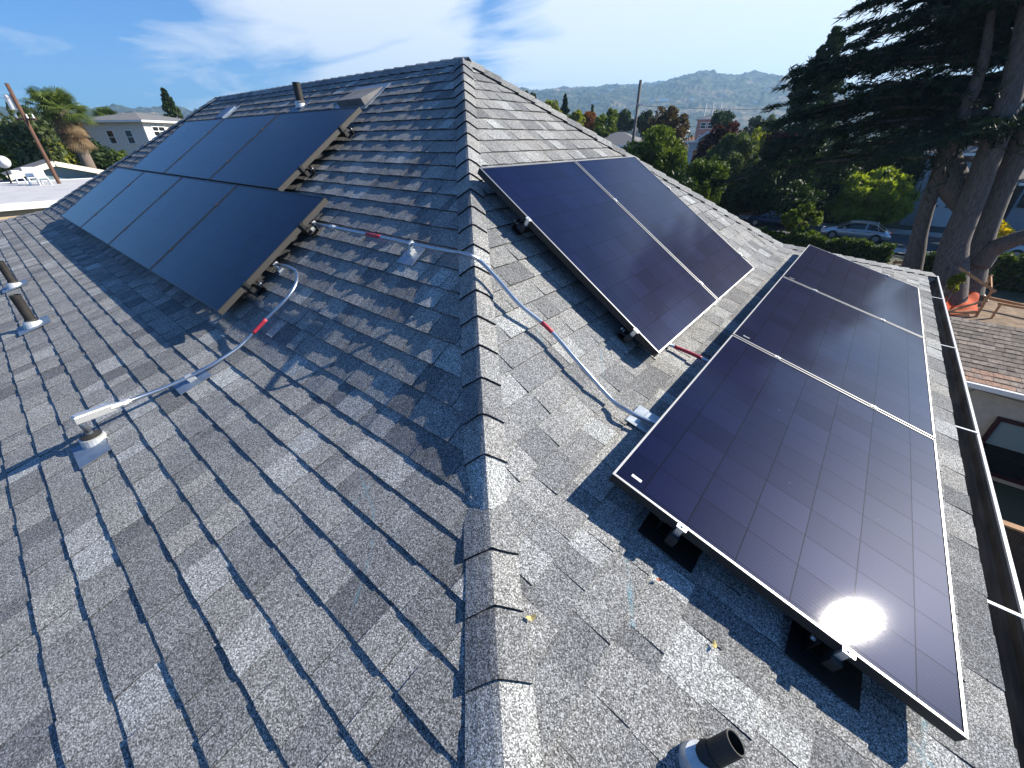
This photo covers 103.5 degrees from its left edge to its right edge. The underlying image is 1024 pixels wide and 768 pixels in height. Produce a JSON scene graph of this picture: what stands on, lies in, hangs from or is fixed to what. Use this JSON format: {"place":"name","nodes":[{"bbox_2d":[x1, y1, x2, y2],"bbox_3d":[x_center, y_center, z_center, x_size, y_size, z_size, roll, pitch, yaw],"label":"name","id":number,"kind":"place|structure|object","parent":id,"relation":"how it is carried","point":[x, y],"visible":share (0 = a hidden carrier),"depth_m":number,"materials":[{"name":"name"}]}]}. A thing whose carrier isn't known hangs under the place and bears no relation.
{"place":"outdoors","nodes":[
{"label":"outdoors","id":0,"kind":"place"},
{"bbox_2d":[0,159,103,181],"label":"gabled house","id":1,"kind":"structure","parent":0,"point":[64,173],"depth_m":32.00,"materials":[{"name":"beige"}]},
{"bbox_2d":[77,101,181,153],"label":"beige house","id":2,"kind":"structure","parent":0,"point":[130,132],"depth_m":48.88,"materials":[{"name":"paint"}]},
{"bbox_2d":[105,130,118,143],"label":"window","id":3,"kind":"structure","parent":2,"relation":"in","point":[110,134],"depth_m":48.93,"materials":[{"name":"glass"}]},
{"bbox_2d":[123,130,136,143],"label":"window","id":4,"kind":"structure","parent":2,"relation":"in","point":[129,135],"depth_m":48.77,"materials":[{"name":"glass"}]},
{"bbox_2d":[0,0,1003,110],"label":"sky","id":5,"kind":"structure","parent":0,"point":[105,52],"materials":[{"name":"blue"}]},
{"bbox_2d":[0,69,1022,137],"bbox_3d":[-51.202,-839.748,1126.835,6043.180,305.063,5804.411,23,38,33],"label":"hills","id":6,"kind":"structure","parent":0,"point":[743,91],"depth_m":1509.36,"materials":[{"name":"plant"}]},
{"bbox_2d":[0,163,1023,564],"bbox_3d":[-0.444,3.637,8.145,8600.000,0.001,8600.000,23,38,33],"label":"ground","id":7,"kind":"structure","parent":0,"point":[1010,501],"depth_m":9.74,"materials":[{"name":"soil"}]},
{"bbox_2d":[3,83,61,183],"bbox_3d":[-31.893,-14.546,28.283,1.303,10.512,0.410,-3,31,-5],"label":"utility pole","id":8,"kind":"object","parent":7,"relation":"on","point":[12,102],"visible":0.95,"depth_m":26.45,"materials":[{"name":"brown wood"}]},
{"bbox_2d":[0,101,70,178],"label":"broadleaf tree","id":9,"kind":"object","parent":7,"relation":"on","point":[16,137],"visible":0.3,"depth_m":36.31,"materials":[{"name":"green plant"}]},
{"bbox_2d":[0,120,78,179],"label":"broadleaf tree","id":10,"kind":"object","parent":7,"relation":"on","point":[8,154],"visible":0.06,"depth_m":37.69,"materials":[{"name":"green plant"}]},
{"bbox_2d":[18,86,63,112],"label":"palm tree","id":11,"kind":"object","parent":7,"relation":"on","point":[31,90],"visible":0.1,"depth_m":43.61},
{"bbox_2d":[0,178,91,219],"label":"flat roofed building","id":12,"kind":"structure","parent":7,"relation":"on","point":[20,198],"depth_m":22.67,"materials":[{"name":"beige paint"}]},
{"bbox_2d":[0,156,11,182],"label":"satellite dish","id":13,"kind":"object","parent":12,"relation":"on","point":[5,163],"visible":1,"depth_m":28.33,"materials":[{"name":"white metal"}]},
{"bbox_2d":[21,167,43,184],"bbox_3d":[-32.710,-14.161,27.503,0.830,1.061,0.656,23,38,33],"label":"white chair","id":14,"kind":"object","parent":12,"relation":"on","point":[28,173],"visible":0.77,"depth_m":27.48,"materials":[{"name":"white paint"}]},
{"bbox_2d":[30,167,52,184],"bbox_3d":[-32.065,-14.143,27.468,0.830,1.061,0.656,23,38,33],"label":"white chair","id":15,"kind":"object","parent":12,"relation":"on","point":[38,172],"visible":1,"depth_m":27.48,"materials":[{"name":"white paint"}]},
{"bbox_2d":[21,103,75,158],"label":"broadleaf tree","id":16,"kind":"object","parent":7,"relation":"on","point":[39,123],"visible":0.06,"depth_m":41.38,"materials":[{"name":"green plant"}]},
{"bbox_2d":[31,84,100,174],"bbox_3d":[-39.339,-20.576,37.356,4.734,11.482,4.563,23,38,33],"label":"palm tree","id":17,"kind":"object","parent":7,"relation":"on","point":[72,133],"visible":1,"depth_m":35.35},
{"bbox_2d":[64,137,122,170],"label":"broadleaf tree","id":18,"kind":"object","parent":7,"relation":"on","point":[103,157],"visible":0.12,"depth_m":40.97,"materials":[{"name":"green plant"}]},
{"bbox_2d":[89,106,116,116],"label":"broadleaf tree","id":19,"kind":"object","parent":7,"relation":"on","point":[102,111],"visible":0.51,"depth_m":59.85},
{"bbox_2d":[160,87,183,118],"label":"conifer","id":20,"kind":"object","parent":7,"relation":"on","point":[169,108],"visible":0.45,"depth_m":73.82,"materials":[{"name":"green plant"}]},
{"bbox_2d":[0,57,1023,767],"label":"house","id":21,"kind":"structure","parent":7,"relation":"on","point":[358,501],"depth_m":1.72,"materials":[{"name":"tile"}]},
{"bbox_2d":[0,261,27,292],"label":"vent pipe","id":22,"kind":"object","parent":21,"relation":"on","point":[12,283],"visible":0.93,"depth_m":4.67,"materials":[{"name":"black metal"}]},
{"bbox_2d":[9,294,50,335],"bbox_3d":[-4.417,-0.651,3.662,0.260,0.320,0.232,23,38,33],"label":"vent pipe","id":23,"kind":"object","parent":21,"relation":"on","point":[31,322],"visible":0.95,"depth_m":3.66,"materials":[{"name":"black metal"}]},
{"bbox_2d":[70,402,120,468],"bbox_3d":[-2.287,0.244,2.219,0.251,0.254,0.274,23,38,33],"label":"conduit fitting","id":24,"kind":"object","parent":21,"relation":"on","point":[93,445],"visible":0.98,"depth_m":2.21,"materials":[{"name":"silver metal"}]},
{"bbox_2d":[72,203,257,293],"bbox_3d":[-4.626,-1.850,4.886,7.010,0.102,0.085,23,38,33],"label":"mounting rail","id":25,"kind":"object","parent":21,"relation":"attached to","point":[252,289],"visible":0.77,"depth_m":2.99,"materials":[{"name":"black"}]},
{"bbox_2d":[80,171,181,244],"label":"solar panel","id":26,"kind":"object","parent":25,"relation":"attached to","point":[112,219],"visible":0.89,"depth_m":5.36,"materials":[{"name":"blue glass"}]},
{"bbox_2d":[173,367,211,394],"bbox_3d":[-2.027,-0.037,2.549,0.170,0.089,0.189,23,38,33],"label":"conduit support","id":27,"kind":"object","parent":21,"relation":"on","point":[186,385],"visible":0.81,"depth_m":2.54,"materials":[{"name":"silver metal"}]},
{"bbox_2d":[102,178,312,234],"bbox_3d":[-4.299,-2.351,5.049,7.010,0.102,0.085,23,38,33],"label":"mounting rail","id":28,"kind":"object","parent":21,"relation":"attached to","point":[307,230],"visible":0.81,"depth_m":3.15,"materials":[{"name":"black"}]},
{"bbox_2d":[60,168,143,226],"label":"solar panel","id":29,"kind":"object","parent":28,"relation":"attached to","point":[97,198],"visible":0.89,"depth_m":6.32,"materials":[{"name":"blue glass"}]},
{"bbox_2d":[108,177,236,271],"bbox_3d":[-3.796,-1.838,4.481,1.720,0.044,1.189,23,72,33],"label":"solar panel","id":30,"kind":"object","parent":28,"relation":"attached to","point":[172,217],"visible":0.91,"depth_m":4.39,"materials":[{"name":"blue glass"}]},
{"bbox_2d":[150,185,327,314],"bbox_3d":[-2.453,-1.270,3.532,1.720,0.044,1.189,23,72,33],"label":"solar panel","id":31,"kind":"object","parent":28,"relation":"attached to","point":[224,249],"visible":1,"depth_m":3.39,"materials":[{"name":"blue glass"}]},
{"bbox_2d":[215,106,238,118],"bbox_3d":[-4.647,-4.388,6.561,0.440,0.223,0.335,23,38,33],"label":"roof vent","id":32,"kind":"object","parent":21,"relation":"on","point":[226,112],"visible":0.77,"depth_m":6.49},
{"bbox_2d":[144,155,310,176],"bbox_3d":[-3.960,-2.847,5.202,5.270,0.102,0.085,23,38,33],"label":"mounting rail","id":33,"kind":"object","parent":21,"relation":"attached to","point":[305,173],"visible":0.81,"depth_m":3.79,"materials":[{"name":"black"}]},
{"bbox_2d":[131,118,223,173],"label":"solar panel","id":34,"kind":"object","parent":33,"relation":"attached to","point":[163,156],"visible":0.84,"depth_m":6.15,"materials":[{"name":"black glass"}]},
{"bbox_2d":[164,114,277,180],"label":"solar panel","id":35,"kind":"object","parent":33,"relation":"attached to","point":[212,152],"visible":0.82,"depth_m":5.18,"materials":[{"name":"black glass"}]},
{"bbox_2d":[209,107,361,190],"bbox_3d":[-2.475,-2.526,4.314,1.720,0.044,1.189,23,72,33],"label":"solar panel","id":36,"kind":"object","parent":33,"relation":"attached to","point":[276,151],"visible":0.9,"depth_m":4.18,"materials":[{"name":"blue glass"}]},
{"bbox_2d":[272,261,284,274],"bbox_3d":[-1.796,-0.897,3.109,0.060,0.099,0.068,23,38,33],"label":"conduit support","id":37,"kind":"object","parent":21,"relation":"on","point":[279,270],"visible":0.91,"depth_m":3.11,"materials":[{"name":"silver metal"}]},
{"bbox_2d":[118,262,298,406],"bbox_3d":[-1.829,-0.384,2.658,0.505,0.501,1.393,7,32,12],"label":"conduit","id":38,"kind":"object","parent":37,"relation":"attached to","point":[125,402],"visible":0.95,"depth_m":2.64,"materials":[{"name":"grey"}]},
{"bbox_2d":[290,82,310,111],"bbox_3d":[-2.731,-3.670,5.171,0.260,0.315,0.201,23,38,33],"label":"vent pipe","id":39,"kind":"object","parent":21,"relation":"on","point":[301,103],"visible":0.96,"depth_m":5.15,"materials":[{"name":"black metal"}]},
{"bbox_2d":[336,83,389,108],"bbox_3d":[-1.691,-3.207,4.520,0.640,0.245,0.368,23,38,33],"label":"roof vent","id":40,"kind":"object","parent":21,"relation":"on","point":[364,97],"visible":0.89,"depth_m":4.42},
{"bbox_2d":[397,240,424,265],"bbox_3d":[-0.641,-0.849,2.577,0.150,0.137,0.145,23,38,33],"label":"conduit support","id":41,"kind":"object","parent":21,"relation":"on","point":[410,255],"visible":0.93,"depth_m":2.57,"materials":[{"name":"silver metal"}]},
{"bbox_2d":[313,222,655,425],"bbox_3d":[-0.437,-0.515,2.553,2.973,0.722,0.136,22,38,32],"label":"conduit","id":42,"kind":"object","parent":41,"relation":"on","point":[548,328],"visible":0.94,"depth_m":2.18,"materials":[{"name":"grey"}]},
{"bbox_2d":[519,187,670,233],"bbox_3d":[0.845,-1.509,3.396,0.085,0.102,2.422,23,38,33],"label":"mounting rail","id":43,"kind":"object","parent":21,"relation":"attached to","point":[524,228],"visible":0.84,"depth_m":2.62,"materials":[{"name":"silver"}]},
{"bbox_2d":[477,161,717,356],"bbox_3d":[0.689,-1.032,2.930,1.680,0.044,1.166,49,48,10],"label":"solar panel","id":44,"kind":"object","parent":43,"relation":"attached to","point":[629,272],"visible":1,"depth_m":2.81,"materials":[{"name":"blue glass"}]},
{"bbox_2d":[575,156,753,299],"bbox_3d":[1.443,-1.510,3.711,1.680,0.044,1.166,49,48,10],"label":"solar panel","id":45,"kind":"object","parent":43,"relation":"attached to","point":[685,236],"visible":0.87,"depth_m":3.63,"materials":[{"name":"blue glass"}]},
{"bbox_2d":[626,405,659,433],"bbox_3d":[0.695,0.182,2.089,0.154,0.060,0.170,23,38,33],"label":"conduit support","id":46,"kind":"object","parent":21,"relation":"on","point":[643,426],"visible":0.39,"depth_m":2.07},
{"bbox_2d":[638,512,701,572],"bbox_3d":[0.641,0.579,1.574,0.230,0.081,0.164,36,44,23],"label":"roof mount","id":47,"kind":"object","parent":21,"relation":"on","point":[684,552],"visible":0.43,"depth_m":1.58,"materials":[{"name":"black metal"}]},
{"bbox_2d":[623,253,741,342],"bbox_3d":[1.482,-0.776,3.231,0.085,0.102,2.422,23,38,33],"label":"mounting rail","id":48,"kind":"object","parent":21,"relation":"attached to","point":[629,337],"visible":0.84,"depth_m":2.44,"materials":[{"name":"silver"}]},
{"bbox_2d":[668,343,709,362],"bbox_3d":[1.150,-0.213,2.616,0.499,0.174,0.089,13,34,21],"label":"conduit","id":49,"kind":"object","parent":21,"relation":"on","point":[686,351],"visible":0.72,"depth_m":2.63,"materials":[{"name":"red"}]},
{"bbox_2d":[678,728,745,767],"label":"vent pipe","id":50,"kind":"object","parent":21,"relation":"on","point":[724,748],"visible":1,"depth_m":1.05,"materials":[{"name":"black plastic"}]},
{"bbox_2d":[664,254,836,546],"bbox_3d":[2.279,-0.491,3.236,0.062,0.106,5.272,23,38,33],"label":"mounting rail","id":51,"kind":"object","parent":21,"relation":"attached to","point":[673,536],"visible":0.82,"depth_m":1.51,"materials":[{"name":"silver"}]},
{"bbox_2d":[609,335,968,741],"bbox_3d":[1.396,0.354,1.963,1.208,0.044,1.723,36,44,23],"label":"solar panel","id":52,"kind":"object","parent":51,"relation":"attached to","point":[811,504],"visible":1,"depth_m":1.67,"materials":[{"name":"blue glass"}]},
{"bbox_2d":[732,276,934,438],"bbox_3d":[2.504,-0.349,3.110,1.208,0.044,1.723,36,44,23],"label":"solar panel","id":53,"kind":"object","parent":51,"relation":"attached to","point":[867,359],"visible":0.89,"depth_m":2.93,"materials":[{"name":"blue glass"}]},
{"bbox_2d":[783,245,923,337],"bbox_3d":[3.611,-1.052,4.256,1.208,0.044,1.723,36,44,23],"label":"solar panel","id":54,"kind":"object","parent":51,"relation":"attached to","point":[888,299],"visible":0.91,"depth_m":4.13,"materials":[{"name":"blue glass"}]},
{"bbox_2d":[785,619,862,711],"bbox_3d":[1.060,0.901,1.336,0.230,0.081,0.164,36,44,23],"label":"roof mount","id":55,"kind":"object","parent":21,"relation":"on","point":[804,648],"visible":0.78,"depth_m":1.34,"materials":[{"name":"black metal"}]},
{"bbox_2d":[821,274,889,671],"bbox_3d":[2.707,-0.179,3.013,0.062,0.106,5.272,23,38,33],"label":"mounting rail","id":56,"kind":"object","parent":55,"relation":"attached to","point":[832,660],"visible":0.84,"depth_m":1.29,"materials":[{"name":"silver"}]},
{"bbox_2d":[560,93,569,116],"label":"conifer","id":57,"kind":"object","parent":7,"relation":"on","point":[564,109],"visible":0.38,"depth_m":78.65,"materials":[{"name":"green plant"}]},
{"bbox_2d":[568,109,585,126],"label":"broadleaf tree","id":58,"kind":"object","parent":7,"relation":"on","point":[578,116],"visible":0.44,"depth_m":71.69,"materials":[{"name":"green plant"}]},
{"bbox_2d":[582,111,596,130],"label":"broadleaf tree","id":59,"kind":"object","parent":7,"relation":"on","point":[589,116],"visible":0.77,"depth_m":75.17,"materials":[{"name":"orange plant"}]},
{"bbox_2d":[591,125,609,136],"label":"broadleaf tree","id":60,"kind":"object","parent":7,"relation":"on","point":[600,131],"visible":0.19,"depth_m":57.74,"materials":[{"name":"green plant"}]},
{"bbox_2d":[593,113,617,133],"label":"broadleaf tree","id":61,"kind":"object","parent":7,"relation":"on","point":[611,120],"visible":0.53,"depth_m":65.28,"materials":[{"name":"green plant"}]},
{"bbox_2d":[602,132,644,152],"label":"neighbourhood house","id":62,"kind":"structure","parent":7,"relation":"on","point":[619,139],"depth_m":56.37,"materials":[{"name":"grey"}]},
{"bbox_2d":[615,109,633,132],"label":"broadleaf tree","id":63,"kind":"object","parent":7,"relation":"on","point":[624,123],"visible":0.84,"depth_m":97.15,"materials":[{"name":"green plant"}]},
{"bbox_2d":[631,80,642,147],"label":"utility pole","id":64,"kind":"object","parent":7,"relation":"on","point":[637,103],"visible":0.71,"depth_m":46.42,"materials":[{"name":"brown wood"}]},
{"bbox_2d":[636,109,655,132],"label":"broadleaf tree","id":65,"kind":"object","parent":7,"relation":"on","point":[645,116],"visible":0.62,"depth_m":96.22,"materials":[{"name":"green plant"}]},
{"bbox_2d":[623,124,687,179],"bbox_3d":[14.028,-20.755,40.071,7.188,8.531,6.655,23,38,33],"label":"broadleaf tree","id":66,"kind":"object","parent":7,"relation":"on","point":[660,152],"visible":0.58,"depth_m":38.14,"materials":[{"name":"green plant"}]},
{"bbox_2d":[639,105,692,150],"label":"broadleaf tree","id":67,"kind":"object","parent":7,"relation":"on","point":[668,117],"visible":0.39,"depth_m":58.30,"materials":[{"name":"brown plant"}]},
{"bbox_2d":[667,165,697,191],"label":"broadleaf tree","id":68,"kind":"object","parent":7,"relation":"on","point":[687,181],"visible":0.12,"depth_m":32.81,"materials":[{"name":"green plant"}]},
{"bbox_2d":[690,180,713,202],"bbox_3d":[14.935,-13.947,32.568,1.918,4.671,2.183,-17,35,-25],"label":"shrub","id":69,"kind":"object","parent":7,"relation":"on","point":[704,193],"visible":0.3,"depth_m":31.30,"materials":[{"name":"green plant"}]},
{"bbox_2d":[691,138,718,163],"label":"broadleaf tree","id":70,"kind":"object","parent":7,"relation":"on","point":[703,147],"visible":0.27,"depth_m":45.27,"materials":[{"name":"red plant"}]},
{"bbox_2d":[680,154,732,203],"bbox_3d":[17.200,-17.459,36.851,4.786,6.197,4.692,23,38,33],"label":"broadleaf tree","id":71,"kind":"object","parent":7,"relation":"on","point":[699,169],"visible":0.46,"depth_m":34.85,"materials":[{"name":"green plant"}]},
{"bbox_2d":[710,109,735,126],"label":"broadleaf tree","id":72,"kind":"object","parent":7,"relation":"on","point":[723,118],"visible":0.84,"depth_m":87.06,"materials":[{"name":"green plant"}]},
{"bbox_2d":[704,120,745,145],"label":"broadleaf tree","id":73,"kind":"object","parent":7,"relation":"on","point":[720,132],"visible":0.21,"depth_m":50.83,"materials":[{"name":"red plant"}]},
{"bbox_2d":[702,130,760,204],"bbox_3d":[21.329,-20.663,40.360,5.923,8.003,5.624,23,38,33],"label":"broadleaf tree","id":74,"kind":"object","parent":7,"relation":"on","point":[733,149],"visible":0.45,"depth_m":38.09,"materials":[{"name":"green plant"}]},
{"bbox_2d":[713,172,773,216],"bbox_3d":[23.164,-19.019,40.639,5.683,4.893,5.521,8,32,14],"label":"broadleaf tree","id":75,"kind":"object","parent":7,"relation":"on","point":[736,202],"visible":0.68,"depth_m":39.22,"materials":[{"name":"green plant"}]},
{"bbox_2d":[743,115,764,137],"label":"broadleaf tree","id":76,"kind":"object","parent":7,"relation":"on","point":[753,121],"visible":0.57,"depth_m":111.36,"materials":[{"name":"green plant"}]},
{"bbox_2d":[748,127,768,153],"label":"broadleaf tree","id":77,"kind":"object","parent":7,"relation":"on","point":[758,137],"visible":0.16,"depth_m":56.22,"materials":[{"name":"green plant"}]},
{"bbox_2d":[746,151,819,214],"bbox_3d":[25.989,-19.519,39.712,6.223,6.665,5.800,6,32,10],"label":"broadleaf tree","id":78,"kind":"object","parent":7,"relation":"on","point":[773,178],"visible":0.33,"depth_m":37.99,"materials":[{"name":"green plant"}]},
{"bbox_2d":[760,179,827,221],"bbox_3d":[25.910,-16.806,37.625,5.447,4.221,5.559,23,38,33],"label":"shrub","id":79,"kind":"object","parent":7,"relation":"on","point":[792,195],"visible":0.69,"depth_m":36.44,"materials":[{"name":"green plant"}]},
{"bbox_2d":[731,200,870,222],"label":"board fence","id":80,"kind":"object","parent":7,"relation":"on","point":[824,215],"visible":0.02,"depth_m":40.45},
{"bbox_2d":[780,202,823,234],"bbox_3d":[21.370,-11.797,30.090,2.696,3.486,2.622,-4,31,-5],"label":"tree","id":81,"kind":"object","parent":7,"relation":"on","point":[792,219],"visible":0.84,"depth_m":29.47,"materials":[{"name":"green plant"}]},
{"bbox_2d":[757,25,853,178],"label":"spruce tree","id":82,"kind":"object","parent":7,"relation":"on","point":[824,50],"visible":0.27,"depth_m":44.75,"materials":[{"name":"green plant"}]},
{"bbox_2d":[757,225,897,263],"bbox_3d":[17.695,-11.534,31.511,18.788,1.886,1.653,23,38,33],"label":"hedge","id":83,"kind":"object","parent":7,"relation":"on","point":[863,248],"visible":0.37,"depth_m":27.48,"materials":[{"name":"green leaves"},{"name":"brown bark"}]},
{"bbox_2d":[799,140,860,207],"bbox_3d":[30.528,-19.851,39.618,6.758,7.279,6.294,-13,33,-20],"label":"broadleaf tree","id":84,"kind":"object","parent":7,"relation":"on","point":[832,183],"visible":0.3,"depth_m":38.09,"materials":[{"name":"green plant"}]},
{"bbox_2d":[692,0,1023,310],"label":"cedar tree","id":85,"kind":"object","parent":7,"relation":"on","point":[981,39],"visible":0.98,"depth_m":18.31,"materials":[{"name":"green plant"}]},
{"bbox_2d":[822,166,921,225],"bbox_3d":[33.414,-17.342,37.700,7.198,5.638,7.112,23,38,33],"label":"bamboo bush","id":86,"kind":"object","parent":7,"relation":"on","point":[889,200],"visible":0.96,"depth_m":36.15,"materials":[{"name":"green plant"}]},
{"bbox_2d":[857,128,937,185],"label":"broadleaf tree","id":87,"kind":"object","parent":7,"relation":"on","point":[910,168],"visible":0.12,"depth_m":40.05,"materials":[{"name":"green plant"}]},
{"bbox_2d":[923,251,936,271],"bbox_3d":[26.528,-7.915,25.722,2.103,1.505,1.444,23,38,33],"label":"hedge","id":88,"kind":"object","parent":7,"relation":"on","point":[929,261],"visible":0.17,"depth_m":25.44,"materials":[{"name":"green plant"}]},
{"bbox_2d":[899,141,980,226],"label":"garage house","id":89,"kind":"structure","parent":7,"relation":"on","point":[942,213],"depth_m":37.24,"materials":[{"name":"blue"}]},
{"bbox_2d":[930,200,951,226],"bbox_3d":[39.756,-15.517,37.063,3.100,2.300,0.150,23,38,33],"label":"garage door","id":90,"kind":"structure","parent":89,"relation":"in","point":[942,214],"depth_m":37.20,"materials":[{"name":"blue"}]},
{"bbox_2d":[945,272,965,302],"bbox_3d":[20.505,-4.228,18.958,0.590,2.106,0.645,23,38,33],"label":"shrub","id":91,"kind":"object","parent":7,"relation":"on","point":[953,282],"visible":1,"depth_m":18.63,"materials":[{"name":"green plant"}]},
{"bbox_2d":[983,295,1023,306],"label":"guard frame","id":92,"kind":"object","parent":7,"relation":"on","point":[1005,301],"visible":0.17,"depth_m":19.51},
{"bbox_2d":[987,251,1023,291],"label":"hedge","id":93,"kind":"object","parent":7,"relation":"on","point":[1006,266],"visible":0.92,"depth_m":22.07,"materials":[{"name":"green plant"}]},
{"bbox_2d":[996,220,1015,238],"bbox_3d":[34.377,-10.760,29.343,3.093,2.403,3.044,23,38,33],"label":"flowering shrub","id":94,"kind":"object","parent":7,"relation":"on","point":[1004,230],"visible":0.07,"depth_m":28.26,"materials":[{"name":"yellow plant"}]},
{"bbox_2d":[1002,520,1023,600],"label":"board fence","id":95,"kind":"object","parent":7,"relation":"on","point":[1015,535],"visible":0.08,"depth_m":6.79,"materials":[{"name":"brown wood"}]},
{"bbox_2d":[1003,171,1023,232],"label":"grey house wing","id":96,"kind":"structure","parent":7,"relation":"on","point":[1014,215],"depth_m":34.65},
{"bbox_2d":[685,131,714,164],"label":"white house","id":97,"kind":"structure","parent":0,"point":[693,144],"depth_m":55.05,"materials":[{"name":"blue"}]},
{"bbox_2d":[694,103,721,139],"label":"pink building","id":98,"kind":"structure","parent":0,"point":[704,121],"depth_m":109.44,"materials":[{"name":"paint"}]},
{"bbox_2d":[741,219,940,251],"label":"road","id":99,"kind":"structure","parent":0,"point":[902,240],"depth_m":33.83,"materials":[{"name":"asphalt"}]},
{"bbox_2d":[746,209,803,228],"bbox_3d":[25.046,-15.736,38.446,4.660,1.485,2.100,23,38,33],"label":"parked car","id":100,"kind":"object","parent":99,"relation":"on","point":[757,220],"visible":0.56,"depth_m":38.18,"materials":[{"name":"blue paint"}]},
{"bbox_2d":[820,220,891,243],"bbox_3d":[28.423,-12.677,33.374,4.660,1.485,2.100,23,38,33],"label":"parked car","id":101,"kind":"object","parent":99,"relation":"on","point":[875,232],"visible":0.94,"depth_m":32.67,"materials":[{"name":"silver metal"}]},
{"bbox_2d":[739,215,942,235],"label":"pavement","id":102,"kind":"structure","parent":0,"point":[889,229],"depth_m":36.57,"materials":[{"name":"concrete"}]},
{"bbox_2d":[949,316,1023,489],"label":"neighbour house","id":103,"kind":"structure","parent":0,"point":[991,355],"depth_m":9.68,"materials":[{"name":"grey paint"}]},
{"bbox_2d":[981,416,1023,485],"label":"window","id":104,"kind":"structure","parent":103,"relation":"in","point":[1004,437],"depth_m":9.66,"materials":[{"name":"black"}]},
{"bbox_2d":[949,299,1023,328],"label":"soil","id":105,"kind":"structure","parent":0,"point":[1009,316],"depth_m":19.16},
{"bbox_2d":[942,267,996,316],"bbox_3d":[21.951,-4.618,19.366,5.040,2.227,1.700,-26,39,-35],"label":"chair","id":106,"kind":"object","parent":105,"relation":"on","point":[959,309],"visible":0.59,"depth_m":18.90,"materials":[{"name":"orange"}]},
{"bbox_2d":[990,302,1023,318],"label":"guard frame","id":107,"kind":"object","parent":105,"relation":"on","point":[999,304],"visible":1,"depth_m":18.45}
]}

